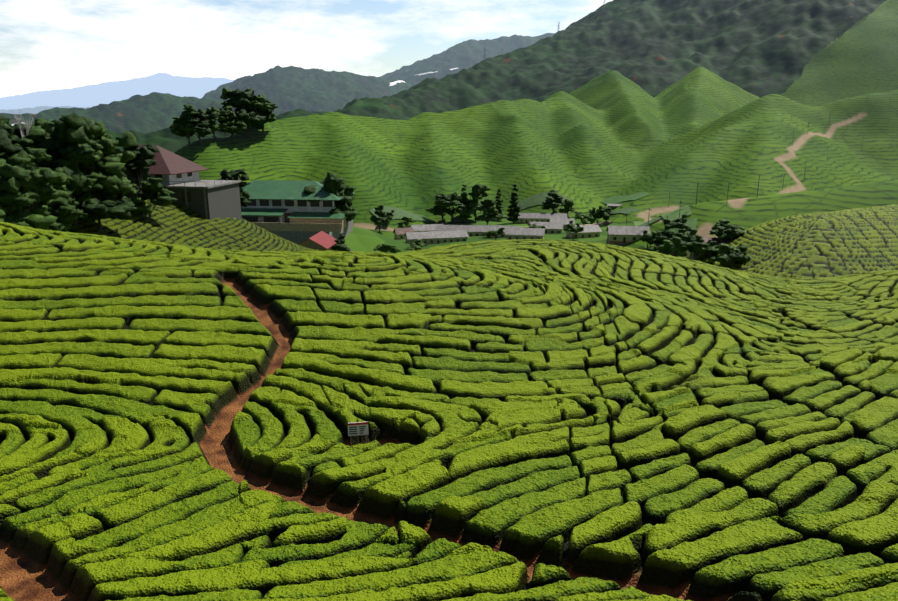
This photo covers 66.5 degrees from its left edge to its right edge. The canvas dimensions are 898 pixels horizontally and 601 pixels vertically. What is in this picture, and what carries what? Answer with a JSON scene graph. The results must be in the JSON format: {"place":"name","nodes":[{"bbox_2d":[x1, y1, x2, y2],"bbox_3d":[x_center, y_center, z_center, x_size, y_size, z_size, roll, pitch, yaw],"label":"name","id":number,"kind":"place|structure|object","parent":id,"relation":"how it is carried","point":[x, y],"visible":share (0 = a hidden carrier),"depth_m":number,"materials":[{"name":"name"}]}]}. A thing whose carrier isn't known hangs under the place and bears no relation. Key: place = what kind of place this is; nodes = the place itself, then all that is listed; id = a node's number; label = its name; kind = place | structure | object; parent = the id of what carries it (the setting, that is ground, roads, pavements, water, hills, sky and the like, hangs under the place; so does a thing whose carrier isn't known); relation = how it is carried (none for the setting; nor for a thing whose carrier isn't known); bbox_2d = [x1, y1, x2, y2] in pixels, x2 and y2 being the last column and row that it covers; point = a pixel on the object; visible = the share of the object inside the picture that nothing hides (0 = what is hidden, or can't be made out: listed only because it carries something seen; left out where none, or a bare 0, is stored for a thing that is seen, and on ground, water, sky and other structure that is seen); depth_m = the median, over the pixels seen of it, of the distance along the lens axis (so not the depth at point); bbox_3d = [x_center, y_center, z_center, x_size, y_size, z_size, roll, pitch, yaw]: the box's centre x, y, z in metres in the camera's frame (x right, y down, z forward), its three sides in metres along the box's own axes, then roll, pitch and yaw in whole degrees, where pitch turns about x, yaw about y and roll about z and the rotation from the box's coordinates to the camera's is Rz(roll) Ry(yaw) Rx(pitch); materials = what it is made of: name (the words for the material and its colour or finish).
{"place":"outdoors","nodes":[
{"label":"outdoors","id":0,"kind":"place"},
{"bbox_2d":[0,0,612,97],"label":"sky","id":1,"kind":"structure","parent":0,"point":[45,45],"materials":[{"name":"white"}]},
{"bbox_2d":[0,199,897,600],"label":"terrain","id":2,"kind":"structure","parent":0,"point":[186,395],"depth_m":28.25,"materials":[{"name":"green plant"}]},
{"bbox_2d":[0,176,6,221],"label":"broad tree","id":3,"kind":"object","parent":2,"relation":"on","point":[2,211],"visible":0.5,"depth_m":88.15,"materials":[{"name":"green plant"}]},
{"bbox_2d":[0,117,11,144],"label":"broad tree","id":4,"kind":"object","parent":2,"relation":"on","point":[3,125],"visible":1,"depth_m":97.23,"materials":[{"name":"green plant"}]},
{"bbox_2d":[0,152,12,156],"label":"broad tree","id":5,"kind":"object","parent":2,"relation":"on","point":[2,154],"depth_m":103.47,"materials":[{"name":"green plant"}]},
{"bbox_2d":[0,115,22,164],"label":"broad tree","id":6,"kind":"object","parent":2,"relation":"on","point":[5,146],"visible":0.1,"depth_m":103.74,"materials":[{"name":"green plant"}]},
{"bbox_2d":[8,135,17,143],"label":"broad tree","id":7,"kind":"object","parent":2,"relation":"on","point":[13,139],"depth_m":111.02,"materials":[{"name":"green plant"}]},
{"bbox_2d":[0,191,28,225],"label":"broad tree","id":8,"kind":"object","parent":2,"relation":"on","point":[7,197],"visible":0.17,"depth_m":89.99,"materials":[{"name":"green plant"}]},
{"bbox_2d":[0,123,29,144],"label":"broad tree","id":9,"kind":"object","parent":2,"relation":"on","point":[15,130],"visible":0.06,"depth_m":113.22,"materials":[{"name":"green plant"}]},
{"bbox_2d":[0,156,30,167],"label":"broad tree","id":10,"kind":"object","parent":2,"relation":"on","point":[17,161],"depth_m":95.98,"materials":[{"name":"green plant"}]},
{"bbox_2d":[10,110,33,138],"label":"dead tree","id":11,"kind":"object","parent":2,"relation":"on","point":[21,130],"visible":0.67,"depth_m":111.78,"materials":[{"name":"grey wood"}]},
{"bbox_2d":[10,130,46,150],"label":"broad tree","id":12,"kind":"object","parent":2,"relation":"on","point":[26,142],"visible":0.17,"depth_m":109.44,"materials":[{"name":"green plant"}]},
{"bbox_2d":[4,205,57,229],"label":"broad tree","id":13,"kind":"object","parent":2,"relation":"on","point":[34,218],"visible":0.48,"depth_m":92.56,"materials":[{"name":"green plant"}]},
{"bbox_2d":[0,164,62,228],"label":"broad tree","id":14,"kind":"object","parent":2,"relation":"on","point":[30,183],"visible":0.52,"depth_m":92.54,"materials":[{"name":"green plant"}]},
{"bbox_2d":[23,135,54,168],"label":"broad tree","id":15,"kind":"object","parent":2,"relation":"on","point":[49,164],"visible":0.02,"depth_m":110.97,"materials":[{"name":"green plant"}]},
{"bbox_2d":[11,148,78,205],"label":"broad tree","id":16,"kind":"object","parent":2,"relation":"on","point":[37,156],"visible":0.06,"depth_m":104.51,"materials":[{"name":"green plant"}]},
{"bbox_2d":[23,197,82,231],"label":"broad tree","id":17,"kind":"object","parent":2,"relation":"on","point":[60,207],"visible":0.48,"depth_m":99.74,"materials":[{"name":"green plant"}]},
{"bbox_2d":[13,118,96,170],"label":"broad tree","id":18,"kind":"object","parent":2,"relation":"on","point":[42,125],"visible":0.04,"depth_m":116.40,"materials":[{"name":"green plant"}]},
{"bbox_2d":[49,171,77,226],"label":"broad tree","id":19,"kind":"object","parent":2,"relation":"on","point":[58,185],"visible":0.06,"depth_m":102.40,"materials":[{"name":"green plant"}]},
{"bbox_2d":[38,137,92,172],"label":"broad tree","id":20,"kind":"object","parent":2,"relation":"on","point":[56,156],"depth_m":113.10,"materials":[{"name":"green plant"}]},
{"bbox_2d":[36,112,103,224],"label":"broad tree","id":21,"kind":"object","parent":2,"relation":"on","point":[71,142],"visible":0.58,"depth_m":109.35,"materials":[{"name":"green plant"}]},
{"bbox_2d":[51,117,95,168],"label":"broad tree","id":22,"kind":"object","parent":2,"relation":"on","point":[54,121],"depth_m":122.45,"materials":[{"name":"green plant"}]},
{"bbox_2d":[70,178,96,227],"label":"broad tree","id":23,"kind":"object","parent":2,"relation":"on","point":[79,196],"visible":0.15,"depth_m":112.72,"materials":[{"name":"green plant"}]},
{"bbox_2d":[86,166,99,196],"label":"broad tree","id":24,"kind":"object","parent":2,"relation":"on","point":[97,195],"visible":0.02,"depth_m":121.33,"materials":[{"name":"green plant"}]},
{"bbox_2d":[77,170,137,229],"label":"broad tree","id":25,"kind":"object","parent":2,"relation":"on","point":[108,206],"visible":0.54,"depth_m":114.96,"materials":[{"name":"green plant"}]},
{"bbox_2d":[78,122,137,219],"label":"broad tree","id":26,"kind":"object","parent":2,"relation":"on","point":[110,159],"visible":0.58,"depth_m":118.44,"materials":[{"name":"green plant"}]},
{"bbox_2d":[124,184,138,199],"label":"broad tree","id":27,"kind":"object","parent":2,"relation":"on","point":[133,191],"visible":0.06,"depth_m":133.92,"materials":[{"name":"green plant"}]},
{"bbox_2d":[127,167,150,196],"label":"broad tree","id":28,"kind":"object","parent":2,"relation":"on","point":[147,180],"depth_m":151.39,"materials":[{"name":"green plant"}]},
{"bbox_2d":[121,140,159,194],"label":"broad tree","id":29,"kind":"object","parent":2,"relation":"on","point":[142,160],"visible":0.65,"depth_m":141.85,"materials":[{"name":"green plant"}]},
{"bbox_2d":[129,177,177,218],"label":"broad tree","id":30,"kind":"object","parent":2,"relation":"on","point":[155,192],"visible":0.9,"depth_m":135.43,"materials":[{"name":"green plant"}]},
{"bbox_2d":[125,145,241,219],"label":"building","id":31,"kind":"structure","parent":2,"relation":"on","point":[178,175],"depth_m":156.16,"materials":[{"name":"concrete"}]},
{"bbox_2d":[217,168,251,207],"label":"broad tree","id":32,"kind":"object","parent":2,"relation":"on","point":[244,194],"visible":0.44,"depth_m":171.46,"materials":[{"name":"green plant"}]},
{"bbox_2d":[298,231,336,250],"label":"red roof house","id":33,"kind":"structure","parent":2,"relation":"on","point":[322,240],"depth_m":217.50,"materials":[{"name":"concrete"}]},
{"bbox_2d":[331,235,349,251],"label":"tree","id":34,"kind":"object","parent":2,"relation":"on","point":[339,245],"visible":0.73,"depth_m":223.44,"materials":[{"name":"green plant"}]},
{"bbox_2d":[348,422,368,445],"bbox_3d":[-3.559,5.579,26.981,0.800,1.700,0.069,-3,15,-10],"label":"notice board","id":35,"kind":"object","parent":2,"relation":"on","point":[357,428],"visible":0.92,"depth_m":26.80,"materials":[{"name":"grey metal"}]},
{"bbox_2d":[639,230,652,246],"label":"tree","id":36,"kind":"object","parent":2,"relation":"on","point":[643,238],"visible":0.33,"depth_m":237.22,"materials":[{"name":"green plant"}]},
{"bbox_2d":[644,230,665,245],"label":"tree","id":37,"kind":"object","parent":2,"relation":"on","point":[652,237],"visible":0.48,"depth_m":231.26,"materials":[{"name":"green plant"}]},
{"bbox_2d":[648,245,661,252],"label":"shrub","id":38,"kind":"object","parent":2,"relation":"on","point":[655,249],"visible":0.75,"depth_m":225.03,"materials":[{"name":"green plant"}]},
{"bbox_2d":[657,239,681,256],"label":"tree","id":39,"kind":"object","parent":2,"relation":"on","point":[664,250],"visible":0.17,"depth_m":217.62,"materials":[{"name":"green plant"}]},
{"bbox_2d":[656,224,695,241],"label":"tree","id":40,"kind":"object","parent":2,"relation":"on","point":[670,234],"visible":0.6,"depth_m":226.90,"materials":[{"name":"green plant"}]},
{"bbox_2d":[663,240,689,256],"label":"tree","id":41,"kind":"object","parent":2,"relation":"on","point":[668,244],"visible":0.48,"depth_m":215.31,"materials":[{"name":"green plant"}]},
{"bbox_2d":[664,214,690,232],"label":"tree","id":42,"kind":"object","parent":2,"relation":"on","point":[678,223],"visible":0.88,"depth_m":232.56,"materials":[{"name":"green plant"}]},
{"bbox_2d":[672,228,707,258],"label":"tree","id":43,"kind":"object","parent":2,"relation":"on","point":[684,244],"visible":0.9,"depth_m":153.40,"materials":[{"name":"green plant"}]},
{"bbox_2d":[696,239,718,257],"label":"tree","id":44,"kind":"object","parent":2,"relation":"on","point":[711,248],"visible":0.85,"depth_m":151.96,"materials":[{"name":"green plant"}]},
{"bbox_2d":[689,237,731,259],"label":"shed","id":45,"kind":"structure","parent":2,"relation":"on","point":[708,240],"depth_m":155.93,"materials":[{"name":"grey wood"}]},
{"bbox_2d":[710,226,738,240],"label":"tree","id":46,"kind":"object","parent":2,"relation":"on","point":[720,232],"visible":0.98,"depth_m":154.16,"materials":[{"name":"green plant"}]},
{"bbox_2d":[711,219,745,237],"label":"tree","id":47,"kind":"object","parent":2,"relation":"on","point":[724,224],"visible":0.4,"depth_m":158.86,"materials":[{"name":"green plant"}]},
{"bbox_2d":[710,246,748,267],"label":"tree","id":48,"kind":"object","parent":2,"relation":"on","point":[724,259],"visible":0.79,"depth_m":141.00,"materials":[{"name":"green plant"}]},
{"bbox_2d":[715,243,751,263],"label":"tree","id":49,"kind":"object","parent":2,"relation":"on","point":[725,248],"visible":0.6,"depth_m":142.75,"materials":[{"name":"green plant"}]},
{"bbox_2d":[0,0,897,253],"bbox_3d":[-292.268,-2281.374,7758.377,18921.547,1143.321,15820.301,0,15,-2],"label":"terrain","id":50,"kind":"structure","parent":0,"point":[659,100],"depth_m":649.83,"materials":[{"name":"green plant"}]},
{"bbox_2d":[169,104,198,147],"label":"broad tree","id":51,"kind":"object","parent":50,"relation":"on","point":[178,129],"visible":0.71,"depth_m":425.74,"materials":[{"name":"green plant"}]},
{"bbox_2d":[173,109,217,144],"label":"broad tree","id":52,"kind":"object","parent":50,"relation":"on","point":[203,122],"visible":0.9,"depth_m":425.26,"materials":[{"name":"green plant"}]},
{"bbox_2d":[204,107,227,139],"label":"broad tree","id":53,"kind":"object","parent":50,"relation":"on","point":[214,126],"visible":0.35,"depth_m":438.59,"materials":[{"name":"green plant"}]},
{"bbox_2d":[218,124,225,137],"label":"broad tree","id":54,"kind":"object","parent":50,"relation":"on","point":[222,128],"visible":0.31,"depth_m":826.43,"materials":[{"name":"green plant"}]},
{"bbox_2d":[218,88,240,133],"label":"broad tree","id":55,"kind":"object","parent":50,"relation":"on","point":[225,94],"visible":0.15,"depth_m":459.52,"materials":[{"name":"green plant"}]},
{"bbox_2d":[218,106,246,142],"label":"broad tree","id":56,"kind":"object","parent":50,"relation":"on","point":[230,123],"visible":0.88,"depth_m":445.18,"materials":[{"name":"green plant"}]},
{"bbox_2d":[235,107,248,131],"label":"broad tree","id":57,"kind":"object","parent":50,"relation":"on","point":[237,109],"visible":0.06,"depth_m":465.34,"materials":[{"name":"green plant"}]},
{"bbox_2d":[229,88,267,138],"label":"broad tree","id":58,"kind":"object","parent":50,"relation":"on","point":[253,117],"visible":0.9,"depth_m":455.33,"materials":[{"name":"green plant"}]},
{"bbox_2d":[250,94,275,133],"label":"broad tree","id":59,"kind":"object","parent":50,"relation":"on","point":[263,107],"visible":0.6,"depth_m":462.76,"materials":[{"name":"green plant"}]},
{"bbox_2d":[248,99,277,129],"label":"broad tree","id":60,"kind":"object","parent":50,"relation":"on","point":[266,112],"visible":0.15,"depth_m":468.15,"materials":[{"name":"green plant"}]},
{"bbox_2d":[241,180,353,243],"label":"factory building","id":61,"kind":"structure","parent":50,"relation":"on","point":[286,209],"depth_m":270.65,"materials":[{"name":"green metal"}]},
{"bbox_2d":[303,172,359,220],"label":"round tree","id":62,"kind":"object","parent":50,"relation":"on","point":[333,184],"visible":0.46,"depth_m":272.44,"materials":[{"name":"green plant"}]},
{"bbox_2d":[370,205,388,231],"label":"broad tree","id":63,"kind":"object","parent":50,"relation":"on","point":[379,212],"visible":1,"depth_m":357.48,"materials":[{"name":"green plant"}]},
{"bbox_2d":[373,244,401,253],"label":"shrub","id":64,"kind":"object","parent":50,"relation":"on","point":[385,248],"visible":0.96,"depth_m":271.51,"materials":[{"name":"green plant"}]},
{"bbox_2d":[381,210,394,223],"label":"tree","id":65,"kind":"object","parent":50,"relation":"on","point":[389,216],"visible":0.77,"depth_m":366.90,"materials":[{"name":"green plant"}]},
{"bbox_2d":[389,80,403,85],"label":"shade house","id":66,"kind":"structure","parent":50,"relation":"on","point":[395,82],"depth_m":2762.11,"materials":[{"name":"white"}]},
{"bbox_2d":[369,206,433,221],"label":"grass patch","id":67,"kind":"object","parent":50,"relation":"on","point":[398,213],"visible":0.73,"depth_m":385.30,"materials":[{"name":"green plant"}]},
{"bbox_2d":[393,227,413,239],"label":"village house","id":68,"kind":"structure","parent":50,"relation":"on","point":[399,233],"depth_m":334.09,"materials":[{"name":"concrete"}]},
{"bbox_2d":[399,216,416,225],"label":"tree","id":69,"kind":"object","parent":50,"relation":"on","point":[407,219],"visible":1,"depth_m":371.93,"materials":[{"name":"green plant"}]},
{"bbox_2d":[404,239,426,250],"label":"shrub","id":70,"kind":"object","parent":50,"relation":"on","point":[419,244],"visible":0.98,"depth_m":283.51,"materials":[{"name":"green plant"}]},
{"bbox_2d":[410,224,443,231],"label":"village house","id":71,"kind":"structure","parent":50,"relation":"on","point":[424,228],"depth_m":349.71,"materials":[{"name":"metal"}]},
{"bbox_2d":[404,230,468,243],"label":"village house","id":72,"kind":"structure","parent":50,"relation":"on","point":[432,237],"depth_m":314.46,"materials":[{"name":"concrete"}]},
{"bbox_2d":[425,193,455,223],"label":"broad tree","id":73,"kind":"object","parent":50,"relation":"on","point":[438,201],"visible":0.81,"depth_m":392.96,"materials":[{"name":"green plant"}]},
{"bbox_2d":[433,192,470,222],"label":"broad tree","id":74,"kind":"object","parent":50,"relation":"on","point":[461,210],"visible":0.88,"depth_m":392.24,"materials":[{"name":"green plant"}]},
{"bbox_2d":[435,225,486,235],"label":"village house","id":75,"kind":"structure","parent":50,"relation":"on","point":[475,230],"depth_m":336.07,"materials":[{"name":"metal"}]},
{"bbox_2d":[459,184,471,221],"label":"conifer tree","id":76,"kind":"object","parent":50,"relation":"on","point":[464,195],"visible":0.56,"depth_m":397.17,"materials":[{"name":"green plant"}]},
{"bbox_2d":[457,184,489,222],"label":"broad tree","id":77,"kind":"object","parent":50,"relation":"on","point":[477,193],"visible":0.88,"depth_m":394.92,"materials":[{"name":"green plant"}]},
{"bbox_2d":[473,199,507,224],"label":"broad tree","id":78,"kind":"object","parent":50,"relation":"on","point":[488,208],"visible":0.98,"depth_m":363.51,"materials":[{"name":"green plant"}]},
{"bbox_2d":[484,227,504,239],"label":"shrub","id":79,"kind":"object","parent":50,"relation":"on","point":[490,233],"visible":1,"depth_m":303.49,"materials":[{"name":"green plant"}]},
{"bbox_2d":[495,189,503,214],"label":"conifer tree","id":80,"kind":"object","parent":50,"relation":"on","point":[498,207],"visible":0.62,"depth_m":412.61,"materials":[{"name":"green plant"}]},
{"bbox_2d":[485,225,520,237],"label":"village house","id":81,"kind":"structure","parent":50,"relation":"on","point":[494,228],"depth_m":321.47,"materials":[{"name":"concrete"}]},
{"bbox_2d":[507,184,520,222],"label":"conifer tree","id":82,"kind":"object","parent":50,"relation":"on","point":[513,201],"visible":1,"depth_m":403.18,"materials":[{"name":"green plant"}]},
{"bbox_2d":[505,227,544,239],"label":"village house","id":83,"kind":"structure","parent":50,"relation":"on","point":[511,233],"depth_m":302.99,"materials":[{"name":"concrete"}]},
{"bbox_2d":[527,223,544,227],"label":"shrub","id":84,"kind":"object","parent":50,"relation":"on","point":[534,226],"visible":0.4,"depth_m":312.36,"materials":[{"name":"green plant"}]},
{"bbox_2d":[518,213,566,223],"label":"village house","id":85,"kind":"structure","parent":50,"relation":"on","point":[525,218],"depth_m":403.27,"materials":[{"name":"concrete"}]},
{"bbox_2d":[518,192,570,209],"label":"grass patch","id":86,"kind":"object","parent":50,"relation":"on","point":[536,199],"visible":0.63,"depth_m":428.31,"materials":[{"name":"green plant"}]},
{"bbox_2d":[530,222,563,233],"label":"village house","id":87,"kind":"structure","parent":50,"relation":"on","point":[553,227],"depth_m":327.73,"materials":[{"name":"metal"}]},
{"bbox_2d":[541,189,563,212],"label":"broad tree","id":88,"kind":"object","parent":50,"relation":"on","point":[548,204],"visible":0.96,"depth_m":409.19,"materials":[{"name":"green plant"}]},
{"bbox_2d":[548,218,574,228],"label":"village house","id":89,"kind":"structure","parent":50,"relation":"on","point":[566,221],"depth_m":352.28,"materials":[{"name":"metal"}]},
{"bbox_2d":[559,199,574,217],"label":"broad tree","id":90,"kind":"object","parent":50,"relation":"on","point":[567,204],"visible":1,"depth_m":407.86,"materials":[{"name":"green plant"}]},
{"bbox_2d":[563,220,584,239],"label":"tree","id":91,"kind":"object","parent":50,"relation":"on","point":[571,227],"visible":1,"depth_m":293.40,"materials":[{"name":"green plant"}]},
{"bbox_2d":[565,225,601,238],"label":"village house","id":92,"kind":"structure","parent":50,"relation":"on","point":[588,231],"depth_m":301.59,"materials":[{"name":"metal"}]},
{"bbox_2d":[574,211,595,224],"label":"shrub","id":93,"kind":"object","parent":50,"relation":"on","point":[583,218],"visible":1,"depth_m":362.45,"materials":[{"name":"green plant"}]},
{"bbox_2d":[588,206,607,224],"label":"tree","id":94,"kind":"object","parent":50,"relation":"on","point":[598,213],"visible":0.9,"depth_m":365.11,"materials":[{"name":"green plant"}]},
{"bbox_2d":[596,207,616,221],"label":"tree","id":95,"kind":"object","parent":50,"relation":"on","point":[608,210],"visible":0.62,"depth_m":365.72,"materials":[{"name":"green plant"}]},
{"bbox_2d":[607,204,620,209],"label":"shed","id":96,"kind":"structure","parent":50,"relation":"on","point":[613,206],"depth_m":406.14,"materials":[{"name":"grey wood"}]},
{"bbox_2d":[600,192,649,203],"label":"grass patch","id":97,"kind":"object","parent":50,"relation":"on","point":[617,199],"visible":0.94,"depth_m":427.70,"materials":[{"name":"green plant"}]},
{"bbox_2d":[613,207,639,214],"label":"grass patch","id":98,"kind":"object","parent":50,"relation":"on","point":[625,210],"visible":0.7,"depth_m":376.16,"materials":[{"name":"green plant"}]},
{"bbox_2d":[606,226,650,245],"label":"village house","id":99,"kind":"structure","parent":50,"relation":"on","point":[620,235],"depth_m":248.69,"materials":[{"name":"concrete"}]},
{"bbox_2d":[638,214,669,225],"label":"grass patch","id":100,"kind":"object","parent":50,"relation":"on","point":[652,221],"visible":0.35,"depth_m":260.67,"materials":[{"name":"green plant"}]},
{"bbox_2d":[634,205,691,225],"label":"vegetation plot","id":101,"kind":"object","parent":50,"relation":"on","point":[674,214],"visible":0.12,"depth_m":251.38,"materials":[{"name":"green plant"}]},
{"bbox_2d":[670,218,696,233],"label":"grass patch","id":102,"kind":"object","parent":50,"relation":"on","point":[691,222],"visible":0.25,"depth_m":240.34,"materials":[{"name":"green plant"}]},
{"bbox_2d":[851,0,858,18],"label":"pylon","id":103,"kind":"object","parent":50,"relation":"on","point":[855,9],"visible":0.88,"depth_m":1111.52,"materials":[{"name":"silver metal"}]}
]}

